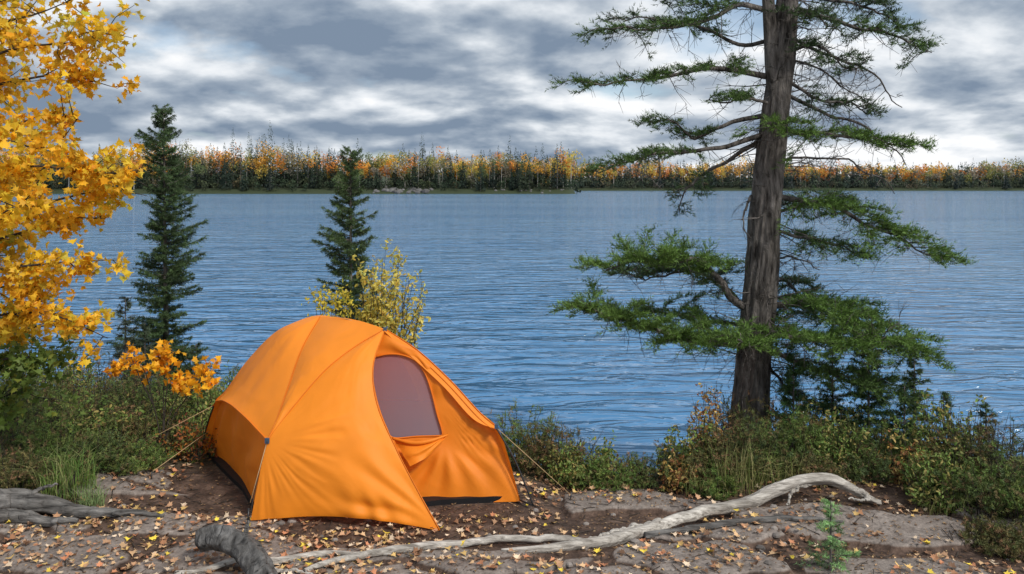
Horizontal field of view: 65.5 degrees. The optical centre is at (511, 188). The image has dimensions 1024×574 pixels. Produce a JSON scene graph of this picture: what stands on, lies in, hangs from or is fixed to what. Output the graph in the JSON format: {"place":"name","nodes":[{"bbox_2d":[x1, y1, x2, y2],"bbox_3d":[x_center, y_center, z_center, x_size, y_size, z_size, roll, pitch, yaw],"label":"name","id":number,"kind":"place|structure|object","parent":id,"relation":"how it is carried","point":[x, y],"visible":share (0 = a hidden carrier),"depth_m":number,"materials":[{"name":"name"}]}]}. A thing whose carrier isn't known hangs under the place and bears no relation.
{"place":"outdoors","nodes":[
{"label":"outdoors","id":0,"kind":"place"},
{"bbox_2d":[0,191,1023,473],"bbox_3d":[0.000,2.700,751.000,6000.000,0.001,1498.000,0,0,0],"label":"lake water","id":1,"kind":"structure","parent":0,"point":[498,277],"depth_m":21.62,"materials":[{"name":"blue liquid"}]},
{"bbox_2d":[0,172,1023,573],"bbox_3d":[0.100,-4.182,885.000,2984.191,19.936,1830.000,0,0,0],"label":"ground","id":2,"kind":"structure","parent":0,"point":[894,544],"depth_m":4.62,"materials":[{"name":"brown soil"}]},
{"bbox_2d":[0,431,40,479],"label":"heath shrub","id":3,"kind":"object","parent":2,"relation":"on","point":[17,456],"visible":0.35,"depth_m":5.21,"materials":[{"name":"green plant"}]},
{"bbox_2d":[0,443,62,489],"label":"grass clump","id":4,"kind":"object","parent":2,"relation":"on","point":[32,472],"visible":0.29,"depth_m":5.14,"materials":[{"name":"green plant"}]},
{"bbox_2d":[0,437,72,493],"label":"heath shrub","id":5,"kind":"object","parent":2,"relation":"on","point":[5,482],"visible":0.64,"depth_m":5.09,"materials":[{"name":"green plant"}]},
{"bbox_2d":[0,347,76,436],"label":"heath shrub","id":6,"kind":"object","parent":2,"relation":"on","point":[36,388],"visible":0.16,"depth_m":6.42,"materials":[{"name":"green plant"}]},
{"bbox_2d":[1,471,77,498],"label":"clump","id":7,"kind":"object","parent":2,"relation":"on","point":[67,489],"visible":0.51,"depth_m":5.05,"materials":[{"name":"green plant"}]},
{"bbox_2d":[0,382,86,457],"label":"heath shrub","id":8,"kind":"object","parent":2,"relation":"on","point":[32,410],"visible":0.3,"depth_m":5.89,"materials":[{"name":"green plant"}]},
{"bbox_2d":[0,353,93,434],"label":"heath shrub","id":9,"kind":"object","parent":2,"relation":"on","point":[83,383],"visible":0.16,"depth_m":6.58,"materials":[{"name":"green plant"}]},
{"bbox_2d":[0,405,97,475],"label":"heath shrub","id":10,"kind":"object","parent":2,"relation":"on","point":[45,440],"visible":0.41,"depth_m":5.48,"materials":[{"name":"green plant"}]},
{"bbox_2d":[1,347,113,400],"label":"heath shrub","id":11,"kind":"object","parent":2,"relation":"on","point":[89,372],"visible":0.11,"depth_m":7.63,"materials":[{"name":"green plant"}]},
{"bbox_2d":[2,344,140,418],"bbox_3d":[-3.772,1.691,6.916,1.136,0.748,1.035,0,0,0],"label":"heath shrub","id":12,"kind":"object","parent":2,"relation":"on","point":[73,368],"visible":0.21,"depth_m":6.85,"materials":[{"name":"green plant"}]},
{"bbox_2d":[3,439,145,499],"bbox_3d":[-2.833,1.778,5.109,0.722,0.343,0.810,0,0,31],"label":"grass clump","id":13,"kind":"object","parent":2,"relation":"on","point":[61,476],"visible":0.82,"depth_m":5.07,"materials":[{"name":"green plant"}]},
{"bbox_2d":[0,0,149,431],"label":"maple tree","id":14,"kind":"object","parent":2,"relation":"on","point":[95,181],"visible":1,"depth_m":4.70,"materials":[{"name":"yellow plant"}]},
{"bbox_2d":[0,483,163,526],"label":"fallen log","id":15,"kind":"object","parent":2,"relation":"on","point":[21,505],"visible":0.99,"depth_m":4.78,"materials":[{"name":"grey wood"}]},
{"bbox_2d":[11,377,164,462],"bbox_3d":[-3.161,1.719,5.977,1.071,0.611,0.910,0,0,0],"label":"heath shrub","id":16,"kind":"object","parent":2,"relation":"on","point":[86,415],"visible":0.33,"depth_m":5.91,"materials":[{"name":"green plant"}]},
{"bbox_2d":[63,479,117,506],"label":"grass clump","id":17,"kind":"object","parent":2,"relation":"on","point":[99,497],"visible":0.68,"depth_m":4.95,"materials":[{"name":"green plant"}]},
{"bbox_2d":[40,417,143,478],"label":"heath shrub","id":18,"kind":"object","parent":2,"relation":"on","point":[109,440],"visible":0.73,"depth_m":5.45,"materials":[{"name":"green plant"}]},
{"bbox_2d":[52,352,157,403],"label":"heath shrub","id":19,"kind":"object","parent":2,"relation":"on","point":[102,372],"visible":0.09,"depth_m":7.74,"materials":[{"name":"green plant"}]},
{"bbox_2d":[48,351,168,430],"bbox_3d":[-3.243,1.690,6.543,0.880,0.669,0.933,0,0,0],"label":"heath shrub","id":20,"kind":"object","parent":2,"relation":"on","point":[133,393],"visible":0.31,"depth_m":6.49,"materials":[{"name":"green plant"}]},
{"bbox_2d":[58,388,161,456],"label":"heath shrub","id":21,"kind":"object","parent":2,"relation":"on","point":[92,420],"visible":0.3,"depth_m":5.85,"materials":[{"name":"green plant"}]},
{"bbox_2d":[107,295,150,409],"bbox_3d":[-3.489,1.547,7.208,0.388,1.168,0.443,0,0,25],"label":"spruce sapling","id":22,"kind":"object","parent":2,"relation":"on","point":[119,354],"visible":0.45,"depth_m":7.19,"materials":[{"name":"green plant"}]},
{"bbox_2d":[96,429,175,474],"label":"heath shrub","id":23,"kind":"object","parent":2,"relation":"on","point":[149,460],"visible":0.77,"depth_m":5.56,"materials":[{"name":"green plant"}]},
{"bbox_2d":[78,388,198,456],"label":"heath shrub","id":24,"kind":"object","parent":2,"relation":"on","point":[139,432],"visible":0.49,"depth_m":5.90,"materials":[{"name":"green plant"}]},
{"bbox_2d":[128,322,169,411],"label":"spruce sapling","id":25,"kind":"object","parent":2,"relation":"on","point":[140,341],"visible":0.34,"depth_m":7.29,"materials":[{"name":"green plant"}]},
{"bbox_2d":[90,361,211,426],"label":"heath shrub","id":26,"kind":"object","parent":2,"relation":"on","point":[171,395],"visible":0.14,"depth_m":6.66,"materials":[{"name":"green plant"}]},
{"bbox_2d":[102,104,221,400],"bbox_3d":[-3.412,0.686,7.815,0.909,3.083,1.010,0,0,40],"label":"spruce tree","id":27,"kind":"object","parent":2,"relation":"on","point":[173,273],"visible":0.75,"depth_m":7.75,"materials":[{"name":"green plant"}]},
{"bbox_2d":[103,339,221,445],"bbox_3d":[-2.560,1.524,5.878,0.929,0.844,0.369,0,0,0],"label":"maple sapling","id":28,"kind":"object","parent":2,"relation":"on","point":[163,355],"visible":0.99,"depth_m":5.88,"materials":[{"name":"orange plant"}]},
{"bbox_2d":[111,357,221,388],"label":"heath shrub","id":29,"kind":"object","parent":2,"relation":"on","point":[170,367],"visible":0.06,"depth_m":7.86,"materials":[{"name":"green plant"}]},
{"bbox_2d":[139,396,211,453],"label":"heath shrub","id":30,"kind":"object","parent":2,"relation":"on","point":[202,418],"visible":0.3,"depth_m":6.18,"materials":[{"name":"green plant"}]},
{"bbox_2d":[156,412,217,465],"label":"blueberry shrub","id":31,"kind":"object","parent":2,"relation":"on","point":[186,452],"visible":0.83,"depth_m":5.83,"materials":[{"name":"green plant"}]},
{"bbox_2d":[149,376,224,428],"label":"heath shrub","id":32,"kind":"object","parent":2,"relation":"on","point":[209,398],"visible":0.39,"depth_m":6.56,"materials":[{"name":"green plant"}]},
{"bbox_2d":[176,342,217,401],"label":"spruce sapling","id":33,"kind":"object","parent":2,"relation":"on","point":[193,347],"visible":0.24,"depth_m":7.37,"materials":[{"name":"green plant"}]},
{"bbox_2d":[170,360,241,405],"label":"heath shrub","id":34,"kind":"object","parent":2,"relation":"on","point":[227,379],"visible":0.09,"depth_m":7.70,"materials":[{"name":"green plant"}]},
{"bbox_2d":[205,366,238,401],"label":"heath shrub","id":35,"kind":"object","parent":2,"relation":"on","point":[221,388],"visible":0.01,"depth_m":7.26,"materials":[{"name":"green plant"}]},
{"bbox_2d":[195,520,277,573],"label":"log stub","id":36,"kind":"object","parent":2,"relation":"on","point":[246,552],"visible":1,"depth_m":4.06,"materials":[{"name":"grey wood"}]},
{"bbox_2d":[310,145,379,323],"bbox_3d":[-1.577,0.943,7.619,1.041,2.733,0.970,0,0,17],"label":"spruce tree","id":37,"kind":"object","parent":2,"relation":"on","point":[348,247],"visible":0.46,"depth_m":7.57,"materials":[{"name":"green plant"}]},
{"bbox_2d":[143,315,573,532],"bbox_3d":[-1.177,1.488,5.537,2.887,1.198,1.796,0,0,39],"label":"tent","id":38,"kind":"object","parent":2,"relation":"on","point":[323,415],"visible":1,"depth_m":5.09,"materials":[{"name":"orange fabric"}]},
{"bbox_2d":[373,355,441,436],"bbox_3d":[-0.688,1.364,5.251,0.476,0.520,0.129,0,0,0],"label":"mesh window","id":39,"kind":"structure","parent":38,"relation":"in","point":[403,393],"depth_m":5.25,"materials":[{"name":"fabric"}]},
{"bbox_2d":[301,238,430,348],"bbox_3d":[-1.292,1.284,7.084,1.098,1.663,0.583,0,0,0],"label":"birch shrub","id":40,"kind":"object","parent":2,"relation":"on","point":[376,308],"visible":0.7,"depth_m":7.04,"materials":[{"name":"yellow plant"}]},
{"bbox_2d":[174,534,584,573],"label":"driftwood stick","id":41,"kind":"object","parent":2,"relation":"on","point":[349,556],"visible":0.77,"depth_m":4.31,"materials":[{"name":"grey wood"}]},
{"bbox_2d":[372,187,563,193],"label":"shoreline rocks","id":42,"kind":"object","parent":2,"relation":"on","point":[413,189],"visible":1,"depth_m":369.04,"materials":[{"name":"grey stone"}]},
{"bbox_2d":[0,469,1012,573],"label":"pebbles","id":43,"kind":"object","parent":2,"relation":"on","point":[104,551],"visible":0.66,"depth_m":4.49,"materials":[{"name":"grey stone"}]},
{"bbox_2d":[0,120,1023,193],"bbox_3d":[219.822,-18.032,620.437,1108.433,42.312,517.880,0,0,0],"label":"distant treeline","id":44,"kind":"object","parent":2,"relation":"on","point":[509,173],"visible":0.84,"depth_m":391.57,"materials":[{"name":"green plant"}]},
{"bbox_2d":[0,456,1023,573],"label":"fallen leaves","id":45,"kind":"object","parent":2,"relation":"on","point":[558,562],"visible":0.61,"depth_m":4.46,"materials":[{"name":"orange plant"}]},
{"bbox_2d":[1,402,1023,474],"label":"shrubs","id":46,"kind":"object","parent":2,"relation":"on","point":[998,440],"visible":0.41,"depth_m":4.98,"materials":[{"name":"green plant"}]},
{"bbox_2d":[485,397,564,468],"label":"heath shrub","id":47,"kind":"object","parent":2,"relation":"on","point":[515,424],"visible":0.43,"depth_m":6.15,"materials":[{"name":"green plant"}]},
{"bbox_2d":[509,416,594,480],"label":"heath shrub","id":48,"kind":"object","parent":2,"relation":"on","point":[534,455],"visible":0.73,"depth_m":5.96,"materials":[{"name":"green plant"}]},
{"bbox_2d":[539,429,624,490],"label":"heath shrub","id":49,"kind":"object","parent":2,"relation":"on","point":[566,471],"visible":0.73,"depth_m":5.69,"materials":[{"name":"green plant"}]},
{"bbox_2d":[573,449,649,491],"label":"heath shrub","id":50,"kind":"object","parent":2,"relation":"on","point":[622,480],"visible":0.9,"depth_m":5.54,"materials":[{"name":"green plant"}]},
{"bbox_2d":[609,451,652,487],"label":"heath shrub","id":51,"kind":"object","parent":2,"relation":"on","point":[638,474],"visible":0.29,"depth_m":5.70,"materials":[{"name":"green plant"}]},
{"bbox_2d":[627,432,703,491],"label":"heath shrub","id":52,"kind":"object","parent":2,"relation":"on","point":[647,469],"visible":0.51,"depth_m":5.65,"materials":[{"name":"green plant"}]},
{"bbox_2d":[656,439,711,494],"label":"blueberry shrub","id":53,"kind":"object","parent":2,"relation":"on","point":[681,476],"visible":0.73,"depth_m":5.54,"materials":[{"name":"brown plant"}]},
{"bbox_2d":[501,473,881,553],"bbox_3d":[1.107,1.913,4.766,2.470,0.228,0.237,0,0,-16],"label":"driftwood branch","id":54,"kind":"object","parent":2,"relation":"on","point":[624,535],"visible":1,"depth_m":4.83,"materials":[{"name":"grey wood"}]},
{"bbox_2d":[650,411,740,477],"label":"heath shrub","id":55,"kind":"object","parent":2,"relation":"on","point":[679,449],"visible":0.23,"depth_m":5.72,"materials":[{"name":"green plant"}]},
{"bbox_2d":[681,463,713,496],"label":"grass clump","id":56,"kind":"object","parent":2,"relation":"on","point":[712,476],"visible":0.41,"depth_m":5.42,"materials":[{"name":"green plant"}]},
{"bbox_2d":[678,464,746,500],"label":"heath shrub","id":57,"kind":"object","parent":2,"relation":"on","point":[711,491],"visible":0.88,"depth_m":5.31,"materials":[{"name":"green plant"}]},
{"bbox_2d":[685,381,745,467],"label":"blueberry shrub","id":58,"kind":"object","parent":2,"relation":"on","point":[710,413],"visible":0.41,"depth_m":5.89,"materials":[{"name":"orange plant"}]},
{"bbox_2d":[680,415,775,486],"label":"heath shrub","id":59,"kind":"object","parent":2,"relation":"on","point":[700,462],"visible":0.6,"depth_m":5.51,"materials":[{"name":"green plant"}]},
{"bbox_2d":[673,436,790,496],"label":"grass clump","id":60,"kind":"object","parent":2,"relation":"on","point":[748,480],"visible":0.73,"depth_m":5.34,"materials":[{"name":"green plant"}]},
{"bbox_2d":[644,514,842,538],"bbox_3d":[1.351,1.972,4.649,1.197,0.087,0.082,0,0,-7],"label":"stick on rocks","id":61,"kind":"object","parent":2,"relation":"on","point":[718,524],"visible":0.88,"depth_m":4.62,"materials":[{"name":"grey wood"}]},
{"bbox_2d":[693,383,823,455],"bbox_3d":[1.923,1.835,6.301,0.869,0.601,0.873,0,0,-32],"label":"heath shrub","id":62,"kind":"object","parent":2,"relation":"on","point":[728,423],"visible":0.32,"depth_m":6.24,"materials":[{"name":"green plant"}]},
{"bbox_2d":[706,403,814,479],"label":"heath shrub","id":63,"kind":"object","parent":2,"relation":"on","point":[770,442],"visible":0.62,"depth_m":5.52,"materials":[{"name":"green plant"}]},
{"bbox_2d":[545,0,978,448],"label":"pine tree","id":64,"kind":"object","parent":2,"relation":"on","point":[754,336],"visible":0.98,"depth_m":6.29,"materials":[{"name":"green plant"}]},
{"bbox_2d":[743,442,819,486],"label":"grass clump","id":65,"kind":"object","parent":2,"relation":"on","point":[777,472],"visible":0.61,"depth_m":5.36,"materials":[{"name":"green plant"}]},
{"bbox_2d":[767,355,816,447],"bbox_3d":[2.198,1.761,6.216,0.511,0.935,0.590,0,0,0],"label":"spruce sapling","id":66,"kind":"object","parent":2,"relation":"on","point":[785,401],"visible":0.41,"depth_m":6.19,"materials":[{"name":"green plant"}]},
{"bbox_2d":[754,397,838,469],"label":"heath shrub","id":67,"kind":"object","parent":2,"relation":"on","point":[793,437],"visible":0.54,"depth_m":5.62,"materials":[{"name":"green plant"}]},
{"bbox_2d":[776,445,848,487],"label":"heath shrub","id":68,"kind":"object","parent":2,"relation":"on","point":[813,468],"visible":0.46,"depth_m":5.37,"materials":[{"name":"green plant"}]},
{"bbox_2d":[763,383,875,437],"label":"heath shrub","id":69,"kind":"object","parent":2,"relation":"on","point":[843,416],"visible":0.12,"depth_m":6.23,"materials":[{"name":"green plant"}]},
{"bbox_2d":[795,498,861,573],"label":"fir seedling","id":70,"kind":"object","parent":2,"relation":"on","point":[829,545],"visible":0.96,"depth_m":4.10,"materials":[{"name":"green plant"}]},
{"bbox_2d":[778,401,881,471],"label":"heath shrub","id":71,"kind":"object","parent":2,"relation":"on","point":[839,449],"visible":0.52,"depth_m":5.61,"materials":[{"name":"green plant"}]},
{"bbox_2d":[809,333,853,430],"bbox_3d":[2.670,1.704,6.601,0.626,1.096,0.440,0,0,-41],"label":"spruce sapling","id":72,"kind":"object","parent":2,"relation":"on","point":[826,400],"visible":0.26,"depth_m":6.58,"materials":[{"name":"green plant"}]},
{"bbox_2d":[812,407,908,467],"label":"heath shrub","id":73,"kind":"object","parent":2,"relation":"on","point":[871,440],"visible":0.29,"depth_m":5.72,"materials":[{"name":"green plant"}]},
{"bbox_2d":[831,331,899,454],"bbox_3d":[2.803,1.687,6.272,0.627,1.153,0.809,0,0,33],"label":"spruce sapling","id":74,"kind":"object","parent":2,"relation":"on","point":[876,412],"visible":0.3,"depth_m":6.28,"materials":[{"name":"green plant"}]},
{"bbox_2d":[828,439,902,485],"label":"heath shrub","id":75,"kind":"object","parent":2,"relation":"on","point":[878,470],"visible":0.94,"depth_m":5.38,"materials":[{"name":"green plant"}]},
{"bbox_2d":[840,416,911,467],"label":"heath shrub","id":76,"kind":"object","parent":2,"relation":"on","point":[883,431],"visible":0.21,"depth_m":5.87,"materials":[{"name":"green plant"}]},
{"bbox_2d":[880,383,924,451],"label":"spruce sapling","id":77,"kind":"object","parent":2,"relation":"on","point":[901,408],"visible":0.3,"depth_m":6.00,"materials":[{"name":"green plant"}]},
{"bbox_2d":[889,352,935,441],"bbox_3d":[3.137,1.754,6.240,0.546,1.027,0.535,0,0,0],"label":"spruce sapling","id":78,"kind":"object","parent":2,"relation":"on","point":[912,363],"visible":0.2,"depth_m":6.18,"materials":[{"name":"green plant"}]},
{"bbox_2d":[878,430,947,484],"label":"blueberry shrub","id":79,"kind":"object","parent":2,"relation":"on","point":[896,468],"visible":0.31,"depth_m":5.37,"materials":[{"name":"green plant"}]},
{"bbox_2d":[897,446,977,506],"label":"heath shrub","id":80,"kind":"object","parent":2,"relation":"on","point":[909,465],"visible":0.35,"depth_m":5.15,"materials":[{"name":"green plant"}]},
{"bbox_2d":[885,377,993,469],"bbox_3d":[2.964,1.685,5.492,0.694,0.778,0.601,0,0,-36],"label":"heath shrub","id":81,"kind":"object","parent":2,"relation":"on","point":[918,434],"visible":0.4,"depth_m":5.48,"materials":[{"name":"green plant"}]},
{"bbox_2d":[910,490,969,516],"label":"grass clump","id":82,"kind":"object","parent":2,"relation":"on","point":[930,511],"visible":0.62,"depth_m":4.85,"materials":[{"name":"green plant"}]},
{"bbox_2d":[931,391,955,450],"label":"spruce sapling","id":83,"kind":"object","parent":2,"relation":"on","point":[943,393],"visible":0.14,"depth_m":5.68,"materials":[{"name":"green plant"}]},
{"bbox_2d":[899,436,1007,514],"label":"heath shrub","id":84,"kind":"object","parent":2,"relation":"on","point":[925,477],"visible":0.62,"depth_m":4.97,"materials":[{"name":"green plant"}]},
{"bbox_2d":[914,401,1021,475],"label":"heath shrub","id":85,"kind":"object","parent":2,"relation":"on","point":[969,443],"visible":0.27,"depth_m":5.27,"materials":[{"name":"green plant"}]},
{"bbox_2d":[932,444,1023,522],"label":"heath shrub","id":86,"kind":"object","parent":2,"relation":"on","point":[966,492],"visible":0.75,"depth_m":4.71,"materials":[{"name":"green plant"}]},
{"bbox_2d":[946,417,1023,482],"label":"heath shrub","id":87,"kind":"object","parent":2,"relation":"on","point":[1014,441],"visible":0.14,"depth_m":5.19,"materials":[{"name":"green plant"}]},
{"bbox_2d":[973,400,1003,455],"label":"spruce sapling","id":88,"kind":"object","parent":2,"relation":"on","point":[986,405],"visible":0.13,"depth_m":5.49,"materials":[{"name":"green plant"}]},
{"bbox_2d":[957,510,1023,562],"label":"heath shrub","id":89,"kind":"object","parent":2,"relation":"on","point":[991,532],"visible":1,"depth_m":4.43,"materials":[{"name":"green plant"}]},
{"bbox_2d":[970,442,1023,522],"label":"heath shrub","id":90,"kind":"object","parent":2,"relation":"on","point":[1009,503],"visible":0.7,"depth_m":4.70,"materials":[{"name":"green plant"}]},
{"bbox_2d":[0,0,1023,176],"label":"sky","id":91,"kind":"structure","parent":0,"point":[467,77],"materials":[{"name":"grey"}]}
]}

